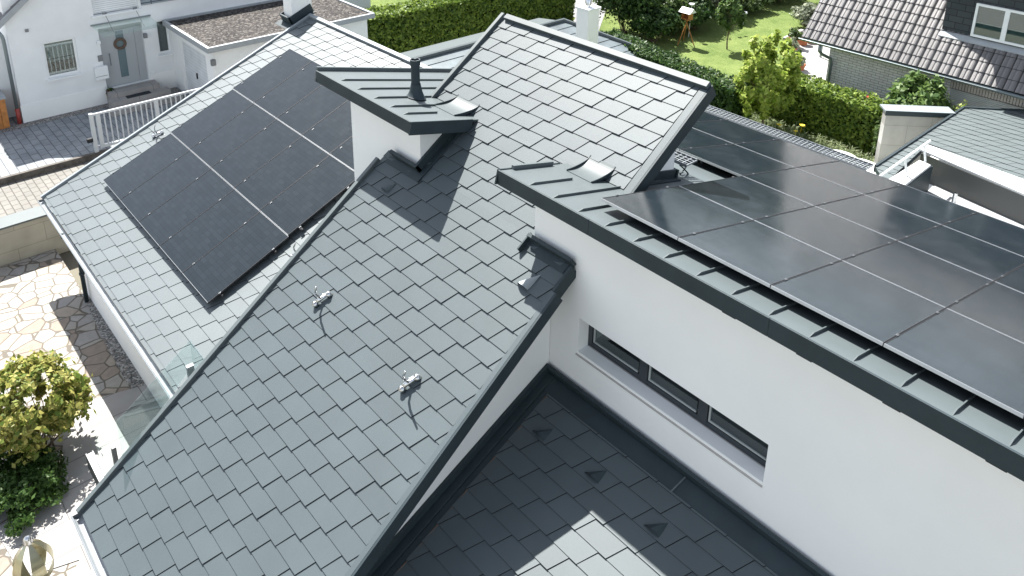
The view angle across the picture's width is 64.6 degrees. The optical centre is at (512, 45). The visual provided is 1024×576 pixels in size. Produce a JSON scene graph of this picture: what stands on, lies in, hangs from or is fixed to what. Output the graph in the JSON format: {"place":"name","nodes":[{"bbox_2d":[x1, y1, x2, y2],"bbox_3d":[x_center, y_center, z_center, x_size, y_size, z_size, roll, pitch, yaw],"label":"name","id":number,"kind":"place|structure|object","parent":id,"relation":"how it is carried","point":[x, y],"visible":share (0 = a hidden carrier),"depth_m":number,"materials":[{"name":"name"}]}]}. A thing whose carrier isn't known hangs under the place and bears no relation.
{"place":"outdoors","nodes":[
{"label":"outdoors","id":0,"kind":"place"},
{"bbox_2d":[0,161,90,216],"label":"street","id":1,"kind":"structure","parent":0,"point":[21,195],"depth_m":23.06,"materials":[{"name":"stone"}]},
{"bbox_2d":[0,249,129,575],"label":"terrace","id":2,"kind":"structure","parent":0,"point":[44,306],"depth_m":17.16,"materials":[{"name":"stone"}]},
{"bbox_2d":[12,535,53,575],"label":"steel band sculpture","id":3,"kind":"object","parent":2,"relation":"on","point":[39,549],"visible":1,"depth_m":11.52,"materials":[{"name":"beige metal"}]},
{"bbox_2d":[0,444,71,537],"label":"ground cover","id":4,"kind":"object","parent":2,"relation":"on","point":[44,470],"visible":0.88,"depth_m":12.97,"materials":[{"name":"green plant"}]},
{"bbox_2d":[0,349,96,467],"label":"yellowing shrub","id":5,"kind":"object","parent":2,"relation":"on","point":[23,427],"visible":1,"depth_m":13.57,"materials":[{"name":"yellow plant"}]},
{"bbox_2d":[87,295,145,388],"bbox_3d":[-7.331,6.606,15.417,0.700,0.001,7.751,-15,25,-39],"label":"gravel bed","id":6,"kind":"object","parent":2,"relation":"on","point":[130,373],"visible":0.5,"depth_m":16.46,"materials":[{"name":"gravel"}]},
{"bbox_2d":[37,0,1023,575],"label":"modern house","id":7,"kind":"structure","parent":2,"relation":"on","point":[467,322],"depth_m":10.45,"materials":[{"name":"tile"}]},
{"bbox_2d":[85,444,127,484],"bbox_3d":[-5.544,6.228,12.366,1.420,0.750,1.472,-15,25,-39],"label":"balcony corner","id":8,"kind":"object","parent":7,"relation":"attached to","point":[98,470],"visible":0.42,"depth_m":12.35,"materials":[{"name":"grey"}]},
{"bbox_2d":[186,363,193,376],"bbox_3d":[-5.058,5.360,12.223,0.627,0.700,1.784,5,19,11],"label":"glass clamp","id":9,"kind":"object","parent":7,"relation":"on","point":[190,368],"visible":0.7,"depth_m":12.71,"materials":[{"name":"silver metal"}]},
{"bbox_2d":[179,126,303,231],"bbox_3d":[-5.819,2.681,17.018,0.116,0.158,5.910,-15,25,-39],"label":"mounting rail","id":10,"kind":"object","parent":7,"relation":"attached to","point":[301,228],"visible":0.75,"depth_m":14.97,"materials":[{"name":"silver"}]},
{"bbox_2d":[171,89,253,148],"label":"solar panel","id":11,"kind":"object","parent":10,"relation":"attached to","point":[200,126],"visible":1,"depth_m":18.90,"materials":[{"name":"black glass"}]},
{"bbox_2d":[190,104,276,167],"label":"solar panel","id":12,"kind":"object","parent":10,"relation":"attached to","point":[227,138],"visible":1,"depth_m":18.09,"materials":[{"name":"black glass"}]},
{"bbox_2d":[211,119,301,187],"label":"solar panel","id":13,"kind":"object","parent":10,"relation":"attached to","point":[248,158],"visible":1,"depth_m":17.27,"materials":[{"name":"black glass"}]},
{"bbox_2d":[234,136,329,210],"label":"solar panel","id":14,"kind":"object","parent":10,"relation":"attached to","point":[274,177],"visible":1,"depth_m":16.45,"materials":[{"name":"black glass"}]},
{"bbox_2d":[260,155,354,235],"bbox_3d":[-3.897,2.867,15.665,1.721,0.035,1.153,-39,38,-27],"label":"solar panel","id":15,"kind":"object","parent":10,"relation":"attached to","point":[295,206],"visible":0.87,"depth_m":15.62,"materials":[{"name":"black glass"}]},
{"bbox_2d":[588,325,766,466],"bbox_3d":[2.010,4.184,10.015,0.078,0.530,2.827,-15,25,-39],"label":"window frame","id":16,"kind":"structure","parent":7,"relation":"in","point":[703,414],"depth_m":10.00,"materials":[{"name":"grey"}]},
{"bbox_2d":[674,150,696,174],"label":"roof walkway","id":17,"kind":"structure","parent":7,"relation":"on","point":[688,160],"depth_m":12.35,"materials":[{"name":"metal"}]},
{"bbox_2d":[705,105,872,169],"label":"roof walkway","id":18,"kind":"structure","parent":7,"relation":"attached to","point":[777,133],"depth_m":15.84,"materials":[{"name":"metal"}]},
{"bbox_3d":[-4.625,1.710,17.808,0.116,0.158,5.910,-15,25,-39],"label":"mounting rail","id":19,"kind":"object","parent":7,"relation":"attached to","visible":0},
{"bbox_2d":[232,49,311,102],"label":"solar panel","id":20,"kind":"object","parent":19,"relation":"attached to","point":[265,79],"visible":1,"depth_m":19.73,"materials":[{"name":"black glass"}]},
{"bbox_2d":[254,61,321,118],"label":"solar panel","id":21,"kind":"object","parent":19,"relation":"attached to","point":[287,94],"visible":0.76,"depth_m":18.87,"materials":[{"name":"black glass"}]},
{"bbox_2d":[277,85,347,134],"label":"solar panel","id":22,"kind":"object","parent":19,"relation":"attached to","point":[310,110],"visible":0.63,"depth_m":17.99,"materials":[{"name":"black glass"}]},
{"bbox_2d":[302,100,351,153],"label":"solar panel","id":23,"kind":"object","parent":19,"relation":"attached to","point":[330,133],"visible":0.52,"depth_m":17.17,"materials":[{"name":"black glass"}]},
{"bbox_2d":[330,137,353,170],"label":"solar panel","id":24,"kind":"object","parent":19,"relation":"attached to","point":[344,154],"visible":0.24,"depth_m":16.37,"materials":[{"name":"black glass"}]},
{"bbox_3d":[4.116,2.768,8.942,0.099,0.176,6.149,-15,25,-39],"label":"mounting rail","id":25,"kind":"object","parent":7,"relation":"attached to","visible":0},
{"bbox_2d":[600,186,752,239],"bbox_3d":[2.099,2.088,10.247,1.681,0.035,1.177,2,13,-44],"label":"solar panel","id":26,"kind":"object","parent":25,"relation":"attached to","point":[676,212],"visible":0.96,"depth_m":10.16,"materials":[{"name":"black"}]},
{"bbox_2d":[678,220,840,287],"bbox_3d":[2.890,2.383,9.414,1.681,0.035,1.177,2,13,-44],"label":"solar panel","id":27,"kind":"object","parent":25,"relation":"attached to","point":[765,255],"visible":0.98,"depth_m":9.32,"materials":[{"name":"black glass"}]},
{"bbox_2d":[770,260,944,345],"bbox_3d":[3.681,2.679,8.582,1.681,0.035,1.177,2,13,-44],"label":"solar panel","id":28,"kind":"object","parent":25,"relation":"attached to","point":[876,309],"visible":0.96,"depth_m":8.48,"materials":[{"name":"black glass"}]},
{"bbox_2d":[883,308,1023,417],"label":"solar panel","id":29,"kind":"object","parent":25,"relation":"attached to","point":[977,358],"visible":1,"depth_m":7.64,"materials":[{"name":"black glass"}]},
{"bbox_3d":[5.331,2.820,10.115,0.099,0.176,6.149,-15,25,-39],"label":"mounting rail","id":30,"kind":"object","parent":7,"relation":"attached to","visible":0},
{"bbox_2d":[681,176,812,219],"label":"solar panel","id":31,"kind":"object","parent":30,"relation":"attached to","point":[749,198],"visible":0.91,"depth_m":11.37,"materials":[{"name":"black glass"}]},
{"bbox_2d":[755,206,896,259],"bbox_3d":[4.105,2.435,10.587,1.681,0.035,1.177,2,13,-44],"label":"solar panel","id":32,"kind":"object","parent":30,"relation":"attached to","point":[834,235],"visible":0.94,"depth_m":10.53,"materials":[{"name":"black glass"}]},
{"bbox_2d":[842,241,992,308],"bbox_3d":[4.897,2.731,9.755,1.681,0.035,1.177,2,13,-44],"label":"solar panel","id":33,"kind":"object","parent":30,"relation":"attached to","point":[937,280],"visible":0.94,"depth_m":9.70,"materials":[{"name":"black glass"}]},
{"bbox_2d":[947,281,1023,342],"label":"solar panel","id":34,"kind":"object","parent":30,"relation":"attached to","point":[996,306],"visible":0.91,"depth_m":8.97,"materials":[{"name":"black glass"}]},
{"bbox_3d":[5.560,2.502,12.327,0.099,0.176,9.107,-15,25,-39],"label":"mounting rail","id":35,"kind":"object","parent":7,"relation":"attached to","visible":0},
{"bbox_2d":[676,128,732,150],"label":"solar panel","id":36,"kind":"object","parent":35,"relation":"attached to","point":[694,138],"visible":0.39,"depth_m":14.23,"materials":[{"name":"black glass"}]},
{"bbox_2d":[680,144,794,175],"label":"solar panel","id":37,"kind":"object","parent":35,"relation":"attached to","point":[735,159],"visible":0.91,"depth_m":13.35,"materials":[{"name":"black glass"}]},
{"bbox_2d":[744,168,862,205],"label":"solar panel","id":38,"kind":"object","parent":35,"relation":"attached to","point":[807,187],"visible":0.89,"depth_m":12.55,"materials":[{"name":"black glass"}]},
{"bbox_2d":[816,194,940,240],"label":"solar panel","id":39,"kind":"object","parent":35,"relation":"attached to","point":[885,219],"visible":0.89,"depth_m":11.71,"materials":[{"name":"black glass"}]},
{"bbox_2d":[898,225,1023,281],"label":"solar panel","id":40,"kind":"object","parent":35,"relation":"attached to","point":[974,255],"visible":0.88,"depth_m":10.87,"materials":[{"name":"black glass"}]},
{"bbox_2d":[995,265,1023,292],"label":"solar panel","id":41,"kind":"object","parent":35,"relation":"attached to","point":[1014,279],"visible":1,"depth_m":10.09,"materials":[{"name":"black glass"}]},
{"bbox_3d":[6.575,2.479,13.710,0.099,0.176,9.707,-15,25,-39],"label":"mounting rail","id":42,"kind":"object","parent":7,"relation":"attached to","visible":0},
{"bbox_2d":[697,111,726,121],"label":"solar panel","id":43,"kind":"object","parent":42,"relation":"attached to","point":[705,116],"visible":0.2,"depth_m":16.33,"materials":[{"name":"black glass"}]},
{"bbox_2d":[692,120,778,143],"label":"solar panel","id":44,"kind":"object","parent":42,"relation":"attached to","point":[731,131],"visible":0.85,"depth_m":15.42,"materials":[{"name":"black glass"}]},
{"bbox_2d":[736,139,838,167],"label":"solar panel","id":45,"kind":"object","parent":42,"relation":"attached to","point":[787,153],"visible":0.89,"depth_m":14.57,"materials":[{"name":"black glass"}]},
{"bbox_2d":[796,161,903,193],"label":"solar panel","id":46,"kind":"object","parent":42,"relation":"attached to","point":[854,178],"visible":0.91,"depth_m":13.73,"materials":[{"name":"black glass"}]},
{"bbox_2d":[864,185,976,224],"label":"solar panel","id":47,"kind":"object","parent":42,"relation":"attached to","point":[936,209],"visible":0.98,"depth_m":12.89,"materials":[{"name":"black glass"}]},
{"bbox_2d":[943,212,1023,256],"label":"solar panel","id":48,"kind":"object","parent":42,"relation":"attached to","point":[995,231],"visible":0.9,"depth_m":12.10,"materials":[{"name":"black glass"}]},
{"bbox_2d":[59,251,82,290],"bbox_3d":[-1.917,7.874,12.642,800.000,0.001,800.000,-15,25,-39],"label":"ground","id":49,"kind":"structure","parent":0,"point":[69,260],"depth_m":19.71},
{"bbox_2d":[0,205,73,266],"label":"boundary wall","id":50,"kind":"structure","parent":49,"relation":"on","point":[28,233],"depth_m":19.50,"materials":[{"name":"stone"}]},
{"bbox_2d":[0,147,111,185],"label":"driveway kerb","id":51,"kind":"structure","parent":49,"relation":"on","point":[22,175],"depth_m":24.06,"materials":[{"name":"stone"}]},
{"bbox_2d":[0,385,160,575],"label":"slab path","id":52,"kind":"structure","parent":0,"point":[121,420],"depth_m":13.96,"materials":[{"name":"concrete"}]},
{"bbox_2d":[79,569,95,575],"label":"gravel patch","id":53,"kind":"object","parent":52,"relation":"on","point":[90,573],"depth_m":11.95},
{"bbox_2d":[0,87,188,176],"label":"driveway","id":54,"kind":"structure","parent":0,"point":[37,145],"depth_m":25.78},
{"bbox_2d":[0,90,9,129],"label":"wooden bin box","id":55,"kind":"object","parent":54,"relation":"on","point":[4,121],"visible":1,"depth_m":26.28,"materials":[{"name":"orange wood"}]},
{"bbox_2d":[1,87,179,131],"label":"gravel strip","id":56,"kind":"object","parent":54,"relation":"on","point":[61,116],"visible":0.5,"depth_m":27.36,"materials":[{"name":"gravel"}]},
{"bbox_2d":[88,113,98,152],"bbox_3d":[-12.767,2.682,24.727,0.110,1.280,0.100,-15,25,-39],"label":"gate post","id":57,"kind":"object","parent":54,"relation":"on","point":[93,132],"visible":1,"depth_m":24.68,"materials":[{"name":"grey"}]},
{"bbox_2d":[93,88,198,147],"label":"driveway gate","id":58,"kind":"structure","parent":57,"relation":"attached to","point":[99,125],"depth_m":25.30,"materials":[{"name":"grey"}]},
{"bbox_2d":[106,79,182,116],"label":"entrance steps","id":59,"kind":"structure","parent":54,"relation":"on","point":[116,98],"depth_m":28.42,"materials":[{"name":"concrete"}]},
{"bbox_2d":[125,91,150,98],"bbox_3d":[-13.108,1.732,28.430,0.800,0.013,0.260,-15,25,-39],"label":"doormat","id":60,"kind":"object","parent":59,"relation":"on","point":[138,94],"visible":1,"depth_m":28.42,"materials":[{"name":"black"}]},
{"bbox_2d":[0,0,370,123],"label":"neighbour house","id":61,"kind":"structure","parent":54,"relation":"on","point":[48,61],"depth_m":27.52,"materials":[{"name":"white"}]},
{"bbox_2d":[42,37,83,81],"bbox_3d":[-15.145,0.439,27.203,1.120,1.340,0.380,-15,25,-39],"label":"window","id":62,"kind":"structure","parent":61,"relation":"in","point":[60,56],"depth_m":27.29,"materials":[{"name":"white"}]},
{"bbox_2d":[98,55,102,61],"bbox_3d":[-14.198,0.451,27.949,0.160,0.220,0.038,-15,25,-39],"label":"intercom","id":63,"kind":"object","parent":61,"relation":"attached to","point":[100,57],"visible":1,"depth_m":27.93,"materials":[{"name":"silver metal"}]},
{"bbox_2d":[93,65,108,80],"bbox_3d":[-14.208,0.948,28.038,0.422,0.460,0.148,-15,25,-39],"label":"mailbox","id":64,"kind":"object","parent":61,"relation":"attached to","point":[101,72],"visible":1,"depth_m":27.98,"materials":[{"name":"white"}]},
{"bbox_2d":[103,27,139,86],"bbox_3d":[-13.752,0.416,28.579,1.000,2.015,0.115,-15,25,-39],"label":"front door","id":65,"kind":"structure","parent":61,"relation":"in","point":[123,67],"depth_m":28.60,"materials":[{"name":"grey"}]},
{"bbox_2d":[113,38,126,49],"bbox_3d":[-13.736,-0.054,28.399,0.437,0.437,0.095,-15,25,-39],"label":"wreath","id":66,"kind":"object","parent":65,"relation":"attached to","point":[116,41],"depth_m":28.36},
{"bbox_2d":[155,19,173,57],"bbox_3d":[-12.645,-0.293,29.319,0.570,1.350,0.380,-15,25,-39],"label":"window","id":67,"kind":"structure","parent":61,"relation":"in","point":[163,39],"depth_m":29.45,"materials":[{"name":"white"}]},
{"bbox_2d":[162,0,374,93],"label":"garage","id":68,"kind":"structure","parent":0,"point":[226,38],"depth_m":28.89,"materials":[{"name":"white"}]},
{"bbox_2d":[182,41,207,93],"bbox_3d":[-10.990,1.039,28.352,0.080,2.100,2.330,-15,25,-39],"label":"garage door","id":69,"kind":"structure","parent":68,"relation":"in","point":[195,61],"depth_m":28.45,"materials":[{"name":"white"}]},
{"bbox_2d":[210,59,215,65],"bbox_3d":[-9.841,0.570,26.678,0.140,0.200,0.120,-15,25,-39],"label":"garage lamp","id":70,"kind":"object","parent":68,"relation":"attached to","point":[212,62],"visible":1,"depth_m":26.64,"materials":[{"name":"silver metal"}]},
{"bbox_2d":[575,0,600,43],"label":"tall white chimney","id":71,"kind":"object","parent":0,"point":[587,22],"visible":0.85,"depth_m":26.26,"materials":[{"name":"white"}]},
{"bbox_2d":[573,0,605,30],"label":"garden path","id":72,"kind":"structure","parent":0,"point":[578,2],"depth_m":40.19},
{"bbox_2d":[370,0,871,160],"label":"lawn","id":73,"kind":"structure","parent":0,"point":[707,49],"depth_m":36.89,"materials":[{"name":"plant"}]},
{"bbox_2d":[365,0,575,52],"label":"tall hedge","id":74,"kind":"object","parent":73,"relation":"on","point":[405,26],"visible":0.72,"depth_m":33.51,"materials":[{"name":"green plant"}]},
{"bbox_2d":[400,18,649,67],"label":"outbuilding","id":75,"kind":"structure","parent":73,"relation":"on","point":[449,54],"depth_m":29.61,"materials":[{"name":"paint"}]},
{"bbox_2d":[626,2,681,41],"bbox_3d":[6.183,-0.918,35.544,2.450,1.665,2.424,-15,25,-39],"label":"garden shrub","id":76,"kind":"object","parent":73,"relation":"on","point":[666,21],"visible":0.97,"depth_m":35.05,"materials":[{"name":"green plant"}]},
{"bbox_2d":[600,27,752,122],"bbox_3d":[5.492,1.229,28.962,1.261,2.012,7.223,-11,22,-31],"label":"dark hedge","id":77,"kind":"object","parent":73,"relation":"on","point":[726,99],"visible":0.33,"depth_m":27.61,"materials":[{"name":"green plant"}]},
{"bbox_2d":[653,2,700,33],"bbox_3d":[7.333,-1.257,36.902,2.166,1.463,2.280,-3,19,-13],"label":"garden shrub","id":78,"kind":"object","parent":73,"relation":"on","point":[681,26],"visible":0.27,"depth_m":36.45,"materials":[{"name":"green plant"}]},
{"bbox_2d":[654,0,706,13],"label":"border shrub","id":79,"kind":"object","parent":73,"relation":"on","point":[664,2],"visible":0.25,"depth_m":36.86,"materials":[{"name":"green plant"}]},
{"bbox_2d":[677,6,695,44],"bbox_3d":[7.596,-0.818,35.322,0.731,1.658,0.752,-15,25,-39],"label":"bird table","id":80,"kind":"object","parent":73,"relation":"on","point":[687,14],"visible":1,"depth_m":35.23,"materials":[{"name":"wood"}]},
{"bbox_2d":[678,0,718,30],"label":"garden shrub","id":81,"kind":"object","parent":73,"relation":"on","point":[705,10],"visible":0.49,"depth_m":36.54,"materials":[{"name":"green plant"}]},
{"bbox_2d":[715,0,746,48],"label":"young fruit tree","id":82,"kind":"object","parent":73,"relation":"on","point":[723,10],"visible":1,"depth_m":34.36,"materials":[{"name":"green plant"}]},
{"bbox_2d":[733,29,802,123],"bbox_3d":[8.131,1.350,25.851,2.123,3.673,2.003,-15,25,-39],"label":"maple tree","id":83,"kind":"object","parent":73,"relation":"on","point":[763,95],"visible":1,"depth_m":25.28,"materials":[{"name":"green plant"}]},
{"bbox_2d":[789,2,816,25],"bbox_3d":[13.910,-1.454,38.195,1.708,1.189,1.609,-15,25,-39],"label":"shrub","id":84,"kind":"object","parent":73,"relation":"on","point":[804,12],"visible":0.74,"depth_m":37.94,"materials":[{"name":"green plant"}]},
{"bbox_2d":[747,66,888,158],"bbox_3d":[9.937,2.102,26.638,1.405,1.979,4.712,-15,25,-39],"label":"clipped hedge","id":85,"kind":"object","parent":73,"relation":"on","point":[846,116],"visible":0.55,"depth_m":25.70,"materials":[{"name":"green plant"}]},
{"bbox_2d":[824,149,856,160],"bbox_3d":[9.518,3.631,23.766,1.120,0.735,1.120,-15,25,-39],"label":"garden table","id":86,"kind":"object","parent":73,"relation":"on","point":[844,152],"visible":0.17,"depth_m":23.93,"materials":[{"name":"white"}]},
{"bbox_2d":[854,158,875,173],"bbox_3d":[9.929,3.806,23.271,1.120,0.735,1.120,-15,25,-39],"label":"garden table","id":87,"kind":"object","parent":73,"relation":"on","point":[871,169],"visible":0.09,"depth_m":23.15,"materials":[{"name":"white"}]},
{"bbox_2d":[871,115,881,152],"bbox_3d":[11.079,2.812,23.979,0.839,2.203,0.825,6,20,16],"label":"photinia bush","id":88,"kind":"object","parent":73,"relation":"on","point":[876,130],"visible":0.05,"depth_m":23.98,"materials":[{"name":"green plant"}]},
{"bbox_2d":[874,104,955,166],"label":"concrete wall","id":89,"kind":"structure","parent":73,"relation":"on","point":[901,125],"depth_m":23.14,"materials":[{"name":"concrete"}]},
{"bbox_2d":[878,69,954,123],"bbox_3d":[12.260,2.232,24.583,2.127,2.945,2.175,-15,25,-39],"label":"laurel bush","id":90,"kind":"object","parent":73,"relation":"on","point":[919,89],"visible":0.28,"depth_m":24.19,"materials":[{"name":"green plant"}]},
{"bbox_2d":[873,106,1023,227],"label":"flat garage","id":91,"kind":"structure","parent":73,"relation":"on","point":[975,159],"depth_m":20.18,"materials":[{"name":"paint"}]},
{"bbox_2d":[879,140,930,175],"bbox_3d":[9.198,2.930,19.102,3.362,0.457,0.163,-16,25,-40],"label":"terrace railing","id":92,"kind":"object","parent":91,"relation":"on","point":[923,146],"visible":0.86,"depth_m":19.24,"materials":[{"name":"white"}]},
{"bbox_2d":[950,100,967,110],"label":"thuja bush","id":93,"kind":"object","parent":73,"relation":"on","point":[956,108],"depth_m":23.97,"materials":[{"name":"green plant"}]},
{"bbox_2d":[592,0,660,33],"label":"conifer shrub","id":94,"kind":"object","parent":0,"point":[628,10],"visible":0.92,"depth_m":35.62,"materials":[{"name":"green plant"}]},
{"bbox_2d":[711,0,730,8],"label":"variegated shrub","id":95,"kind":"object","parent":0,"point":[716,2],"visible":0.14,"depth_m":39.27,"materials":[{"name":"green plant"}]},
{"bbox_2d":[738,0,773,11],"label":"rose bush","id":96,"kind":"object","parent":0,"point":[753,5],"visible":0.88,"depth_m":39.81,"materials":[{"name":"green plant"}]},
{"bbox_2d":[750,113,874,162],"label":"ornamental grass","id":97,"kind":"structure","parent":0,"point":[819,141],"depth_m":25.56,"materials":[{"name":"plant"}]},
{"bbox_2d":[796,29,829,79],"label":"patio","id":98,"kind":"structure","parent":0,"point":[816,65],"depth_m":33.77,"materials":[{"name":"tile"}]},
{"bbox_2d":[790,36,799,50],"bbox_3d":[11.928,0.016,34.457,0.532,0.744,0.572,1,19,0],"label":"terracotta pot","id":99,"kind":"object","parent":98,"relation":"on","point":[795,44],"visible":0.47,"depth_m":34.33,"materials":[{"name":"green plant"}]},
{"bbox_2d":[788,27,802,42],"bbox_3d":[12.312,-0.330,35.239,0.697,0.905,0.763,-15,25,-39],"label":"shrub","id":100,"kind":"object","parent":98,"relation":"on","point":[795,33],"visible":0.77,"depth_m":35.09,"materials":[{"name":"green plant"}]},
{"bbox_2d":[796,56,805,70],"bbox_3d":[11.580,0.690,32.625,0.564,0.641,0.558,-15,25,-39],"label":"terracotta pot","id":101,"kind":"object","parent":98,"relation":"on","point":[803,65],"visible":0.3,"depth_m":32.47,"materials":[{"name":"orange ceramic"}]},
{"bbox_2d":[799,32,807,45],"bbox_3d":[12.824,-0.298,35.654,0.518,0.592,0.518,-15,25,-39],"label":"terracotta pot","id":102,"kind":"object","parent":98,"relation":"on","point":[803,43],"visible":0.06,"depth_m":35.56,"materials":[{"name":"orange ceramic"}]},
{"bbox_2d":[798,0,1023,109],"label":"brick house","id":103,"kind":"structure","parent":0,"point":[971,52],"depth_m":25.18,"materials":[{"name":"tile"}]},
{"bbox_2d":[970,3,1023,47],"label":"dormer window","id":104,"kind":"structure","parent":103,"relation":"in","point":[993,23],"depth_m":23.82,"materials":[{"name":"white"}]},
{"bbox_2d":[951,192,957,202],"bbox_3d":[10.581,3.680,19.384,0.110,0.340,0.110,-15,25,-39],"label":"steel post","id":105,"kind":"object","parent":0,"point":[954,197],"visible":0.86,"depth_m":19.34,"materials":[{"name":"silver metal"}]},
{"bbox_3d":[-7.014,3.652,16.228,0.116,0.157,5.910,-15,25,-39],"label":"mounting rail","id":106,"kind":"object","parent":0,"visible":0},
{"bbox_2d":[103,133,189,199],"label":"solar panel","id":107,"kind":"object","parent":106,"relation":"attached to","point":[143,167],"visible":1,"depth_m":18.08,"materials":[{"name":"black"}]},
{"bbox_2d":[120,150,210,221],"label":"solar panel","id":108,"kind":"object","parent":106,"relation":"attached to","point":[157,190],"visible":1,"depth_m":17.27,"materials":[{"name":"black glass"}]},
{"bbox_2d":[139,169,233,245],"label":"solar panel","id":109,"kind":"object","parent":106,"relation":"attached to","point":[179,211],"visible":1,"depth_m":16.45,"materials":[{"name":"black glass"}]},
{"bbox_2d":[159,189,259,272],"bbox_3d":[-5.836,3.560,15.659,1.721,0.035,1.153,-39,38,-27],"label":"solar panel","id":110,"kind":"object","parent":106,"relation":"attached to","point":[205,232],"visible":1,"depth_m":15.63,"materials":[{"name":"black glass"}]},
{"bbox_2d":[182,212,288,303],"bbox_3d":[-5.061,3.850,14.843,1.721,0.035,1.153,-39,38,-27],"label":"solar panel","id":111,"kind":"object","parent":106,"relation":"attached to","point":[232,258],"visible":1,"depth_m":14.80,"materials":[{"name":"black glass"}]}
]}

